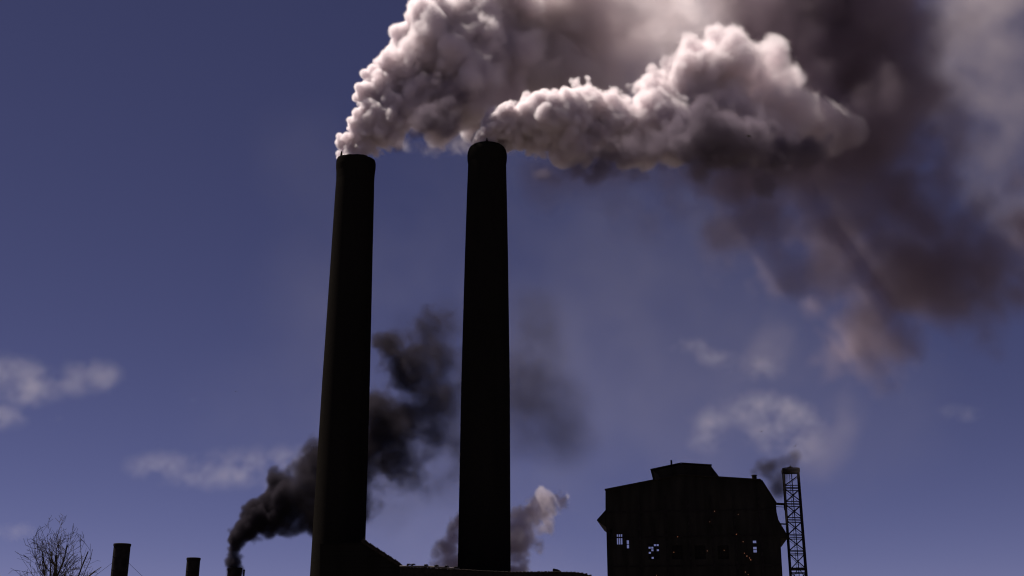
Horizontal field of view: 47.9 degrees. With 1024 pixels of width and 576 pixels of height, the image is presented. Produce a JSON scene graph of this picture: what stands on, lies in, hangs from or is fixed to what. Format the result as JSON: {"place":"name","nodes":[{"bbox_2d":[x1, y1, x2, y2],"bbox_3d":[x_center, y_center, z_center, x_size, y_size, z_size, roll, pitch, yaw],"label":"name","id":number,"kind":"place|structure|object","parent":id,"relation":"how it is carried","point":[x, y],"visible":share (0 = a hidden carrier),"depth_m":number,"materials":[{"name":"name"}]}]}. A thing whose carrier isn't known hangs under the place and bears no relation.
{"place":"outdoors","nodes":[
{"label":"outdoors","id":0,"kind":"place"},
{"bbox_2d":[0,0,1023,575],"label":"sky","id":1,"kind":"structure","parent":0,"point":[840,280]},
{"bbox_2d":[597,460,787,575],"bbox_3d":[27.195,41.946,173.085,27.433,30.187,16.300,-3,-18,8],"label":"works building","id":2,"kind":"structure","parent":0,"point":[694,519],"depth_m":167.52,"materials":[{"name":"metal"}]},
{"bbox_2d":[616,534,622,544],"bbox_3d":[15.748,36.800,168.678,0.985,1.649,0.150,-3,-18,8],"label":"window frame","id":3,"kind":"structure","parent":2,"relation":"in","point":[616,534],"depth_m":168.54,"materials":[{"name":"black metal"}]},
{"bbox_2d":[648,544,658,558],"bbox_3d":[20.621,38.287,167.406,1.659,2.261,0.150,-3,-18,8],"label":"window frame","id":4,"kind":"structure","parent":2,"relation":"in","point":[653,546],"depth_m":167.39,"materials":[{"name":"black metal"}]},
{"bbox_2d":[671,545,682,558],"bbox_3d":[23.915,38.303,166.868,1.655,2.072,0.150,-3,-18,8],"label":"window frame","id":5,"kind":"structure","parent":2,"relation":"in","point":[679,547],"depth_m":166.86,"materials":[{"name":"black metal"}]},
{"bbox_2d":[694,545,705,558],"bbox_3d":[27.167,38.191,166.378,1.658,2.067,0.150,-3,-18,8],"label":"window frame","id":6,"kind":"structure","parent":2,"relation":"in","point":[702,547],"depth_m":166.35,"materials":[{"name":"black metal"}]},
{"bbox_2d":[717,545,728,558],"bbox_3d":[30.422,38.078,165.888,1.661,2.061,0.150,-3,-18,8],"label":"window frame","id":7,"kind":"structure","parent":2,"relation":"in","point":[725,547],"depth_m":165.88,"materials":[{"name":"black metal"}]},
{"label":"ground","id":8,"kind":"structure","parent":0,"visible":0},
{"bbox_2d":[8,513,100,575],"bbox_3d":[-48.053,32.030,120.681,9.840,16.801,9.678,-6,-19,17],"label":"bare tree","id":9,"kind":"object","parent":8,"relation":"on","point":[45,567],"visible":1,"depth_m":121.00,"materials":[{"name":"black plant"}]},
{"bbox_2d":[96,543,140,575],"bbox_3d":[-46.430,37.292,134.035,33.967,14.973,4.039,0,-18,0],"label":"steel stack","id":10,"kind":"object","parent":8,"relation":"on","point":[120,559],"visible":1,"depth_m":136.02,"materials":[{"name":"black metal"}]},
{"bbox_2d":[185,557,200,575],"bbox_3d":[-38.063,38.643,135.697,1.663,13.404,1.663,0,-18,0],"label":"steel stack","id":11,"kind":"object","parent":8,"relation":"on","point":[192,566],"visible":1,"depth_m":136.86,"materials":[{"name":"black metal"}]},
{"bbox_2d":[227,568,241,575],"bbox_3d":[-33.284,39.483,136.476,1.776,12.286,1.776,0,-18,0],"label":"steel stack","id":12,"kind":"object","parent":8,"relation":"on","point":[234,571],"visible":1,"depth_m":137.54,"materials":[{"name":"black metal"}]},
{"bbox_2d":[310,151,375,575],"bbox_3d":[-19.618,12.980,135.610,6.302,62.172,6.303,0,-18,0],"label":"brick chimney","id":13,"kind":"object","parent":8,"relation":"on","point":[340,502],"visible":0.97,"depth_m":134.47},
{"bbox_2d":[320,539,591,575],"bbox_3d":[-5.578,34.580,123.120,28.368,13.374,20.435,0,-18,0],"label":"boiler house","id":14,"kind":"structure","parent":8,"relation":"on","point":[363,557],"depth_m":115.04,"materials":[{"name":"brick"}]},
{"bbox_2d":[458,138,510,571],"bbox_3d":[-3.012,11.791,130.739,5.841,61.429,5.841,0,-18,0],"label":"brick chimney","id":15,"kind":"object","parent":8,"relation":"on","point":[484,539],"visible":1,"depth_m":129.15,"materials":[{"name":"black brick"}]},
{"bbox_2d":[781,466,807,575],"bbox_3d":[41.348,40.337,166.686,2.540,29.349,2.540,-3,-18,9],"label":"lattice tower","id":16,"kind":"structure","parent":8,"relation":"on","point":[789,470],"depth_m":168.29,"materials":[{"name":"black metal"}]}
]}

